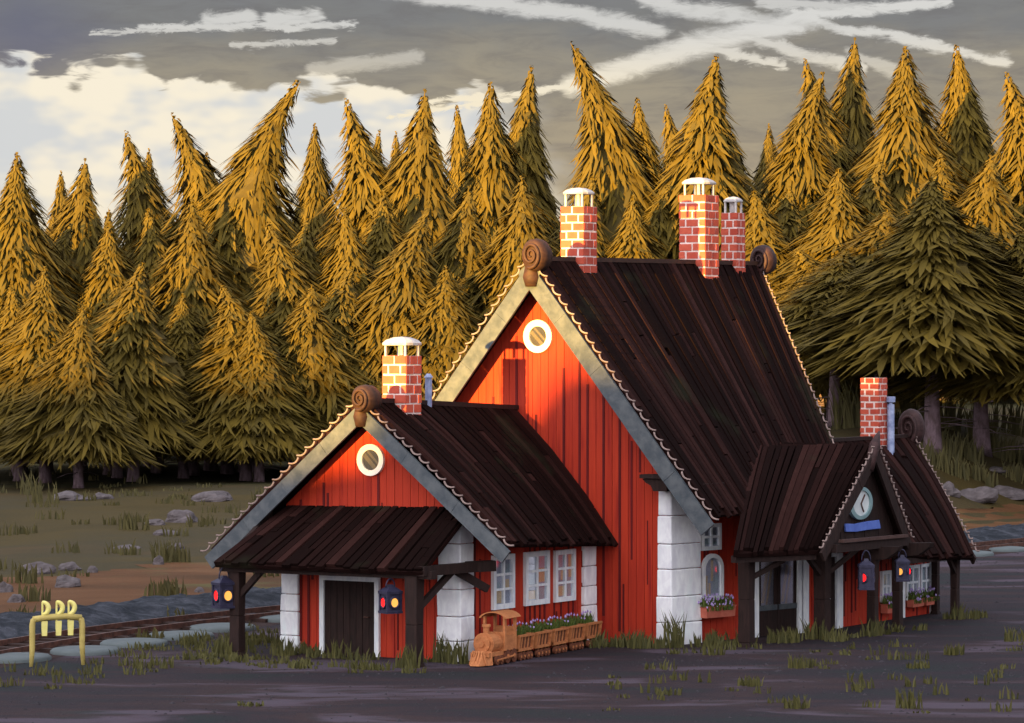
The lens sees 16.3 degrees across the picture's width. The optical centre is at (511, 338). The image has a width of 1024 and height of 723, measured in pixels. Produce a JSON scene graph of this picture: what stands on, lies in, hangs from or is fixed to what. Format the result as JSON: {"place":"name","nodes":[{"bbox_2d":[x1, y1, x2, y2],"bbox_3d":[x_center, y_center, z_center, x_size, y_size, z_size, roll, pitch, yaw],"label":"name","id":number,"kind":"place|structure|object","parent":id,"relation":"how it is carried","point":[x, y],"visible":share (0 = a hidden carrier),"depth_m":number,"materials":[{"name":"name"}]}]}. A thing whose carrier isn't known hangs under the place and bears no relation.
{"place":"outdoors","nodes":[
{"label":"outdoors","id":0,"kind":"place"},
{"bbox_2d":[0,562,281,612],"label":"dirt path","id":1,"kind":"structure","parent":0,"point":[117,585],"depth_m":116.23,"materials":[{"name":"soil"}]},
{"bbox_2d":[0,552,1023,722],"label":"forecourt","id":2,"kind":"structure","parent":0,"point":[109,698],"depth_m":82.17,"materials":[{"name":"asphalt"}]},
{"bbox_2d":[0,652,51,663],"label":"edge slab","id":3,"kind":"structure","parent":2,"relation":"on","point":[15,657],"depth_m":88.09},
{"bbox_2d":[29,600,84,666],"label":"peg stand","id":4,"kind":"object","parent":2,"relation":"on","point":[45,617],"visible":0.99,"depth_m":87.08,"materials":[{"name":"wood"}]},
{"bbox_2d":[50,645,120,655],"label":"edge slab","id":5,"kind":"structure","parent":2,"relation":"on","point":[94,650],"depth_m":90.11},
{"bbox_2d":[100,638,167,647],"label":"edge slab","id":6,"kind":"structure","parent":2,"relation":"on","point":[119,642],"depth_m":92.48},
{"bbox_2d":[469,609,520,665],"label":"toy locomotive","id":7,"kind":"object","parent":2,"relation":"on","point":[497,645],"visible":1,"depth_m":87.46,"materials":[{"name":"brown wood"}]},
{"bbox_2d":[0,552,1014,667],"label":"track bed","id":8,"kind":"object","parent":2,"relation":"on","point":[260,624],"visible":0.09,"depth_m":99.64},
{"bbox_2d":[190,622,255,632],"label":"edge slab","id":9,"kind":"structure","parent":8,"relation":"on","point":[216,627],"depth_m":97.26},
{"bbox_2d":[0,538,1023,653],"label":"railway track","id":10,"kind":"structure","parent":8,"relation":"on","point":[97,635],"depth_m":97.09,"materials":[{"name":"metal"}]},
{"bbox_2d":[0,601,1023,713],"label":"grass","id":11,"kind":"structure","parent":2,"relation":"on","point":[442,653],"depth_m":88.81,"materials":[{"name":"plant"}]},
{"bbox_2d":[2,552,1023,722],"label":"gravel stones","id":12,"kind":"object","parent":2,"relation":"on","point":[399,720],"visible":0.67,"depth_m":85.05,"materials":[{"name":"stone"}]},
{"bbox_2d":[508,621,534,660],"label":"flower wagon","id":13,"kind":"object","parent":2,"relation":"on","point":[525,641],"visible":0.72,"depth_m":88.66,"materials":[{"name":"brown wood"}]},
{"bbox_2d":[517,619,551,656],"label":"flower wagon","id":14,"kind":"object","parent":2,"relation":"on","point":[542,637],"visible":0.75,"depth_m":89.59,"materials":[{"name":"brown wood"}]},
{"bbox_2d":[534,615,568,653],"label":"flower wagon","id":15,"kind":"object","parent":2,"relation":"on","point":[560,634],"visible":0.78,"depth_m":90.51,"materials":[{"name":"brown wood"}]},
{"bbox_2d":[551,613,585,650],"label":"flower wagon","id":16,"kind":"object","parent":2,"relation":"on","point":[576,631],"visible":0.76,"depth_m":91.45,"materials":[{"name":"brown wood"}]},
{"bbox_2d":[568,610,601,646],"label":"flower wagon","id":17,"kind":"object","parent":2,"relation":"on","point":[592,628],"visible":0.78,"depth_m":92.35,"materials":[{"name":"brown wood"}]},
{"bbox_2d":[200,177,979,666],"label":"station house","id":18,"kind":"structure","parent":2,"relation":"on","point":[628,445],"depth_m":93.74,"materials":[{"name":"red wood"}]},
{"bbox_2d":[211,568,234,608],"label":"lantern","id":19,"kind":"object","parent":18,"relation":"hanging from","point":[222,593],"visible":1,"depth_m":89.60,"materials":[{"name":"metal"}]},
{"bbox_2d":[325,580,373,656],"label":"door","id":20,"kind":"structure","parent":18,"relation":"in","point":[349,605],"depth_m":89.95,"materials":[{"name":"wood"}]},
{"bbox_2d":[357,444,384,475],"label":"round window","id":21,"kind":"structure","parent":18,"relation":"in","point":[370,458],"depth_m":89.62,"materials":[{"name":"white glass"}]},
{"bbox_2d":[378,578,402,613],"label":"lantern","id":22,"kind":"object","parent":18,"relation":"hanging from","point":[390,598],"visible":1,"depth_m":86.91,"materials":[{"name":"metal"}]},
{"bbox_2d":[491,553,514,609],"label":"window","id":23,"kind":"structure","parent":18,"relation":"in","point":[502,579],"depth_m":89.99,"materials":[{"name":"white paint"}]},
{"bbox_2d":[523,550,549,605],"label":"window","id":24,"kind":"structure","parent":18,"relation":"in","point":[536,564],"depth_m":91.39,"materials":[{"name":"white paint"}]},
{"bbox_2d":[523,320,552,352],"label":"round window","id":25,"kind":"structure","parent":18,"relation":"in","point":[538,334],"depth_m":95.00,"materials":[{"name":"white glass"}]},
{"bbox_2d":[553,549,575,602],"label":"window","id":26,"kind":"structure","parent":18,"relation":"in","point":[564,561],"depth_m":92.60,"materials":[{"name":"white paint"}]},
{"bbox_2d":[700,523,721,550],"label":"window","id":27,"kind":"structure","parent":18,"relation":"in","point":[711,539],"depth_m":94.15,"materials":[{"name":"white paint"}]},
{"bbox_2d":[701,554,723,599],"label":"arched window","id":28,"kind":"structure","parent":18,"relation":"in","point":[712,566],"depth_m":94.20,"materials":[{"name":"white paint"}]},
{"bbox_2d":[698,593,735,617],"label":"flower box","id":29,"kind":"object","parent":18,"relation":"attached to","point":[712,607],"visible":1,"depth_m":93.89,"materials":[{"name":"wood"}]},
{"bbox_2d":[759,561,776,636],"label":"door","id":30,"kind":"structure","parent":18,"relation":"in","point":[767,581],"depth_m":95.82,"materials":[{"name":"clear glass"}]},
{"bbox_2d":[777,561,796,632],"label":"door","id":31,"kind":"structure","parent":18,"relation":"in","point":[786,572],"depth_m":96.41,"materials":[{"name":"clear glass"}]},
{"bbox_2d":[857,550,874,589],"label":"lantern","id":32,"kind":"object","parent":18,"relation":"hanging from","point":[866,574],"visible":1,"depth_m":94.74,"materials":[{"name":"metal"}]},
{"bbox_2d":[880,570,891,601],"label":"window","id":33,"kind":"structure","parent":18,"relation":"in","point":[885,576],"depth_m":101.01,"materials":[{"name":"white paint"}]},
{"bbox_2d":[894,549,911,581],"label":"lantern","id":34,"kind":"object","parent":18,"relation":"hanging from","point":[903,571],"visible":1,"depth_m":96.55,"materials":[{"name":"metal"}]},
{"bbox_2d":[905,565,919,599],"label":"window","id":35,"kind":"structure","parent":18,"relation":"in","point":[914,583],"depth_m":102.57,"materials":[{"name":"white paint"}]},
{"bbox_2d":[0,374,1023,638],"bbox_3d":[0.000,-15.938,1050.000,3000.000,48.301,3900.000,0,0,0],"label":"meadow","id":36,"kind":"structure","parent":0,"point":[93,536],"depth_m":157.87,"materials":[{"name":"plant"}]},
{"bbox_2d":[0,307,166,487],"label":"conifer tree","id":37,"kind":"object","parent":36,"relation":"on","point":[74,412],"visible":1,"depth_m":187.51,"materials":[{"name":"green plant"}]},
{"bbox_2d":[165,510,197,522],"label":"rock","id":38,"kind":"object","parent":36,"relation":"on","point":[176,516],"visible":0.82,"depth_m":153.58,"materials":[{"name":"stone"}]},
{"bbox_2d":[191,491,232,501],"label":"rock","id":39,"kind":"object","parent":36,"relation":"on","point":[214,496],"visible":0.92,"depth_m":176.26,"materials":[{"name":"stone"}]},
{"bbox_2d":[776,249,861,426],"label":"conifer tree","id":40,"kind":"object","parent":36,"relation":"on","point":[807,297],"visible":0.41,"depth_m":169.90,"materials":[{"name":"green plant"}]},
{"bbox_2d":[775,209,910,403],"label":"conifer tree","id":41,"kind":"object","parent":36,"relation":"on","point":[876,232],"visible":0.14,"depth_m":175.15,"materials":[{"name":"green plant"}]},
{"bbox_2d":[797,352,940,419],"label":"conifer tree","id":42,"kind":"object","parent":36,"relation":"on","point":[820,385],"visible":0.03,"depth_m":175.78,"materials":[{"name":"green plant"}]},
{"bbox_2d":[790,177,1023,455],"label":"conifer tree","id":43,"kind":"object","parent":36,"relation":"on","point":[929,295],"visible":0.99,"depth_m":162.88,"materials":[{"name":"green plant"}]},
{"bbox_2d":[804,221,1021,456],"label":"conifer tree","id":44,"kind":"object","parent":36,"relation":"on","point":[981,421],"visible":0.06,"depth_m":169.61,"materials":[{"name":"green plant"}]},
{"bbox_2d":[851,230,1023,453],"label":"conifer tree","id":45,"kind":"object","parent":36,"relation":"on","point":[997,387],"visible":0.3,"depth_m":164.39,"materials":[{"name":"green plant"}]},
{"bbox_2d":[960,486,997,503],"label":"rock","id":46,"kind":"object","parent":36,"relation":"on","point":[983,494],"visible":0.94,"depth_m":159.44,"materials":[{"name":"stone"}]},
{"bbox_2d":[994,485,1023,499],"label":"rock","id":47,"kind":"object","parent":36,"relation":"on","point":[1012,493],"visible":0.88,"depth_m":162.80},
{"bbox_2d":[0,523,1023,639],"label":"gravel bank","id":48,"kind":"structure","parent":0,"point":[13,624],"depth_m":101.64,"materials":[{"name":"gravel"}]},
{"bbox_2d":[0,394,1023,487],"bbox_3d":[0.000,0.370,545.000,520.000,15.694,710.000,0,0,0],"label":"forest floor","id":49,"kind":"structure","parent":0,"point":[169,476],"depth_m":203.06,"materials":[{"name":"soil"}]},
{"bbox_2d":[0,284,57,480],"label":"conifer tree","id":50,"kind":"object","parent":49,"relation":"on","point":[9,311],"visible":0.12,"depth_m":197.58,"materials":[{"name":"green plant"}]},
{"bbox_2d":[0,152,96,475],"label":"conifer tree","id":51,"kind":"object","parent":49,"relation":"on","point":[26,252],"visible":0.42,"depth_m":204.74,"materials":[{"name":"green plant"}]},
{"bbox_2d":[44,171,69,458],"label":"conifer tree","id":52,"kind":"object","parent":49,"relation":"on","point":[60,195],"visible":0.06,"depth_m":235.62,"materials":[{"name":"green plant"}]},
{"bbox_2d":[46,223,81,471],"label":"conifer tree","id":53,"kind":"object","parent":49,"relation":"on","point":[64,240],"visible":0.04,"depth_m":211.50,"materials":[{"name":"green plant"}]},
{"bbox_2d":[46,158,106,469],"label":"conifer tree","id":54,"kind":"object","parent":49,"relation":"on","point":[80,210],"visible":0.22,"depth_m":214.85,"materials":[{"name":"green plant"}]},
{"bbox_2d":[0,266,187,482],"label":"conifer tree","id":55,"kind":"object","parent":49,"relation":"on","point":[44,323],"visible":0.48,"depth_m":193.24,"materials":[{"name":"green plant"}]},
{"bbox_2d":[19,261,211,481],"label":"conifer tree","id":56,"kind":"object","parent":49,"relation":"on","point":[141,361],"visible":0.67,"depth_m":193.51,"materials":[{"name":"green plant"}]},
{"bbox_2d":[71,221,161,474],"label":"conifer tree","id":57,"kind":"object","parent":49,"relation":"on","point":[108,270],"visible":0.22,"depth_m":206.95,"materials":[{"name":"green plant"}]},
{"bbox_2d":[90,284,183,477],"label":"conifer tree","id":58,"kind":"object","parent":49,"relation":"on","point":[117,471],"visible":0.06,"depth_m":201.70,"materials":[{"name":"green plant"}]},
{"bbox_2d":[106,130,177,465],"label":"conifer tree","id":59,"kind":"object","parent":49,"relation":"on","point":[142,188],"visible":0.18,"depth_m":221.00,"materials":[{"name":"green plant"}]},
{"bbox_2d":[127,208,175,473],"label":"conifer tree","id":60,"kind":"object","parent":49,"relation":"on","point":[153,244],"visible":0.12,"depth_m":211.41,"materials":[{"name":"green plant"}]},
{"bbox_2d":[161,112,223,470],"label":"conifer tree","id":61,"kind":"object","parent":49,"relation":"on","point":[197,178],"visible":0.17,"depth_m":215.44,"materials":[{"name":"green plant"}]},
{"bbox_2d":[108,293,276,477],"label":"conifer tree","id":62,"kind":"object","parent":49,"relation":"on","point":[182,327],"visible":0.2,"depth_m":202.17,"materials":[{"name":"green plant"}]},
{"bbox_2d":[148,198,255,475],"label":"conifer tree","id":63,"kind":"object","parent":49,"relation":"on","point":[192,272],"visible":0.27,"depth_m":207.72,"materials":[{"name":"green plant"}]},
{"bbox_2d":[154,288,280,477],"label":"conifer tree","id":64,"kind":"object","parent":49,"relation":"on","point":[263,308],"visible":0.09,"depth_m":203.63,"materials":[{"name":"green plant"}]},
{"bbox_2d":[213,220,251,473],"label":"conifer tree","id":65,"kind":"object","parent":49,"relation":"on","point":[228,468],"visible":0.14,"depth_m":210.88,"materials":[{"name":"green plant"}]},
{"bbox_2d":[141,284,332,480],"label":"conifer tree","id":66,"kind":"object","parent":49,"relation":"on","point":[208,371],"visible":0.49,"depth_m":195.77,"materials":[{"name":"green plant"}]},
{"bbox_2d":[160,311,327,481],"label":"conifer tree","id":67,"kind":"object","parent":49,"relation":"on","point":[260,350],"visible":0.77,"depth_m":194.87,"materials":[{"name":"green plant"}]},
{"bbox_2d":[171,80,320,471],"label":"conifer tree","id":68,"kind":"object","parent":49,"relation":"on","point":[248,202],"visible":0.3,"depth_m":212.56,"materials":[{"name":"green plant"}]},
{"bbox_2d":[172,221,329,468],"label":"conifer tree","id":69,"kind":"object","parent":49,"relation":"on","point":[289,280],"visible":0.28,"depth_m":204.80,"materials":[{"name":"green plant"}]},
{"bbox_2d":[195,284,380,462],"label":"conifer tree","id":70,"kind":"object","parent":49,"relation":"on","point":[306,331],"visible":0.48,"depth_m":197.87,"materials":[{"name":"green plant"}]},
{"bbox_2d":[289,217,326,288],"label":"conifer tree","id":71,"kind":"object","parent":49,"relation":"on","point":[303,243],"visible":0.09,"depth_m":209.47,"materials":[{"name":"green plant"}]},
{"bbox_2d":[288,123,340,269],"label":"conifer tree","id":72,"kind":"object","parent":49,"relation":"on","point":[313,192],"visible":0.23,"depth_m":235.16,"materials":[{"name":"green plant"}]},
{"bbox_2d":[285,266,382,457],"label":"conifer tree","id":73,"kind":"object","parent":49,"relation":"on","point":[339,307],"visible":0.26,"depth_m":201.63,"materials":[{"name":"green plant"}]},
{"bbox_2d":[312,207,379,313],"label":"conifer tree","id":74,"kind":"object","parent":49,"relation":"on","point":[349,247],"visible":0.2,"depth_m":205.17,"materials":[{"name":"green plant"}]},
{"bbox_2d":[311,98,397,285],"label":"conifer tree","id":75,"kind":"object","parent":49,"relation":"on","point":[365,168],"visible":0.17,"depth_m":214.64,"materials":[{"name":"green plant"}]},
{"bbox_2d":[359,190,407,272],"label":"conifer tree","id":76,"kind":"object","parent":49,"relation":"on","point":[381,239],"visible":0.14,"depth_m":209.19,"materials":[{"name":"green plant"}]},
{"bbox_2d":[344,208,453,399],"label":"conifer tree","id":77,"kind":"object","parent":49,"relation":"on","point":[400,288],"visible":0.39,"depth_m":201.91,"materials":[{"name":"green plant"}]},
{"bbox_2d":[355,89,461,265],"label":"conifer tree","id":78,"kind":"object","parent":49,"relation":"on","point":[418,183],"visible":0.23,"depth_m":213.50,"materials":[{"name":"green plant"}]},
{"bbox_2d":[369,266,487,400],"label":"conifer tree","id":79,"kind":"object","parent":49,"relation":"on","point":[451,320],"visible":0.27,"depth_m":200.58,"materials":[{"name":"green plant"}]},
{"bbox_2d":[443,105,469,200],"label":"conifer tree","id":80,"kind":"object","parent":49,"relation":"on","point":[459,143],"visible":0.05,"depth_m":239.52,"materials":[{"name":"green plant"}]},
{"bbox_2d":[428,186,499,336],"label":"conifer tree","id":81,"kind":"object","parent":49,"relation":"on","point":[456,248],"visible":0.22,"depth_m":206.70,"materials":[{"name":"green plant"}]},
{"bbox_2d":[450,82,558,262],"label":"conifer tree","id":82,"kind":"object","parent":49,"relation":"on","point":[490,179],"visible":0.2,"depth_m":216.81,"materials":[{"name":"green plant"}]},
{"bbox_2d":[456,176,560,326],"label":"conifer tree","id":83,"kind":"object","parent":49,"relation":"on","point":[522,224],"visible":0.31,"depth_m":204.91,"materials":[{"name":"green plant"}]},
{"bbox_2d":[506,66,562,248],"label":"conifer tree","id":84,"kind":"object","parent":49,"relation":"on","point":[525,132],"visible":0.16,"depth_m":226.81,"materials":[{"name":"green plant"}]},
{"bbox_2d":[102,127,1002,240],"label":"wood","id":85,"kind":"object","parent":49,"relation":"on","point":[740,163],"depth_m":256.38,"materials":[{"name":"green plant"}]},
{"bbox_2d":[551,176,613,257],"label":"conifer tree","id":86,"kind":"object","parent":49,"relation":"on","point":[602,245],"visible":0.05,"depth_m":207.27,"materials":[{"name":"green plant"}]},
{"bbox_2d":[546,41,672,258],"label":"conifer tree","id":87,"kind":"object","parent":49,"relation":"on","point":[609,157],"visible":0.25,"depth_m":211.45,"materials":[{"name":"green plant"}]},
{"bbox_2d":[604,195,673,258],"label":"conifer tree","id":88,"kind":"object","parent":49,"relation":"on","point":[635,237],"visible":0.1,"depth_m":205.34,"materials":[{"name":"green plant"}]},
{"bbox_2d":[631,97,666,194],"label":"conifer tree","id":89,"kind":"object","parent":49,"relation":"on","point":[641,125],"visible":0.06,"depth_m":225.42,"materials":[{"name":"green plant"}]},
{"bbox_2d":[640,185,676,258],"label":"conifer tree","id":90,"kind":"object","parent":49,"relation":"on","point":[657,216],"visible":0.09,"depth_m":209.10,"materials":[{"name":"green plant"}]},
{"bbox_2d":[659,104,679,173],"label":"conifer tree","id":91,"kind":"object","parent":49,"relation":"on","point":[669,131],"visible":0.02,"depth_m":235.43,"materials":[{"name":"green plant"}]},
{"bbox_2d":[642,54,772,259],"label":"conifer tree","id":92,"kind":"object","parent":49,"relation":"on","point":[707,145],"visible":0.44,"depth_m":211.00,"materials":[{"name":"green plant"}]},
{"bbox_2d":[718,190,795,300],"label":"conifer tree","id":93,"kind":"object","parent":49,"relation":"on","point":[762,225],"visible":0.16,"depth_m":204.87,"materials":[{"name":"green plant"}]},
{"bbox_2d":[753,123,777,188],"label":"conifer tree","id":94,"kind":"object","parent":49,"relation":"on","point":[765,155],"visible":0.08,"depth_m":239.72,"materials":[{"name":"green plant"}]},
{"bbox_2d":[770,186,807,247],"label":"conifer tree","id":95,"kind":"object","parent":49,"relation":"on","point":[786,212],"visible":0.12,"depth_m":209.13,"materials":[{"name":"green plant"}]},
{"bbox_2d":[749,72,845,231],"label":"conifer tree","id":96,"kind":"object","parent":49,"relation":"on","point":[802,164],"visible":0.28,"depth_m":214.51,"materials":[{"name":"green plant"}]},
{"bbox_2d":[771,248,823,405],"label":"conifer tree","id":97,"kind":"object","parent":49,"relation":"on","point":[803,260],"visible":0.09,"depth_m":195.28,"materials":[{"name":"green plant"}]},
{"bbox_2d":[767,168,875,304],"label":"conifer tree","id":98,"kind":"object","parent":49,"relation":"on","point":[838,217],"visible":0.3,"depth_m":202.75,"materials":[{"name":"green plant"}]},
{"bbox_2d":[791,58,862,189],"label":"conifer tree","id":99,"kind":"object","parent":49,"relation":"on","point":[842,158],"visible":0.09,"depth_m":224.90,"materials":[{"name":"green plant"}]},
{"bbox_2d":[828,37,878,176],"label":"conifer tree","id":100,"kind":"object","parent":49,"relation":"on","point":[850,105],"visible":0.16,"depth_m":230.88,"materials":[{"name":"green plant"}]},
{"bbox_2d":[851,159,903,225],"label":"conifer tree","id":101,"kind":"object","parent":49,"relation":"on","point":[874,195],"visible":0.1,"depth_m":207.07,"materials":[{"name":"green plant"}]},
{"bbox_2d":[842,46,976,226],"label":"conifer tree","id":102,"kind":"object","parent":49,"relation":"on","point":[907,141],"visible":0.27,"depth_m":211.44,"materials":[{"name":"green plant"}]},
{"bbox_2d":[896,154,965,400],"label":"conifer tree","id":103,"kind":"object","parent":49,"relation":"on","point":[943,177],"visible":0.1,"depth_m":205.47,"materials":[{"name":"green plant"}]},
{"bbox_2d":[932,44,1003,197],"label":"conifer tree","id":104,"kind":"object","parent":49,"relation":"on","point":[969,131],"visible":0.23,"depth_m":222.82,"materials":[{"name":"green plant"}]},
{"bbox_2d":[954,155,1023,401],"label":"conifer tree","id":105,"kind":"object","parent":49,"relation":"on","point":[986,203],"visible":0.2,"depth_m":202.73,"materials":[{"name":"green plant"}]},
{"bbox_2d":[971,72,1023,233],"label":"conifer tree","id":106,"kind":"object","parent":49,"relation":"on","point":[1012,158],"visible":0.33,"depth_m":213.63,"materials":[{"name":"green plant"}]},
{"bbox_2d":[0,0,1023,243],"label":"sky","id":107,"kind":"structure","parent":0,"point":[75,75],"materials":[{"name":"grey"}]},
{"bbox_2d":[954,503,1023,530],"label":"dirt path","id":108,"kind":"structure","parent":0,"point":[1011,507],"depth_m":156.56,"materials":[{"name":"soil"}]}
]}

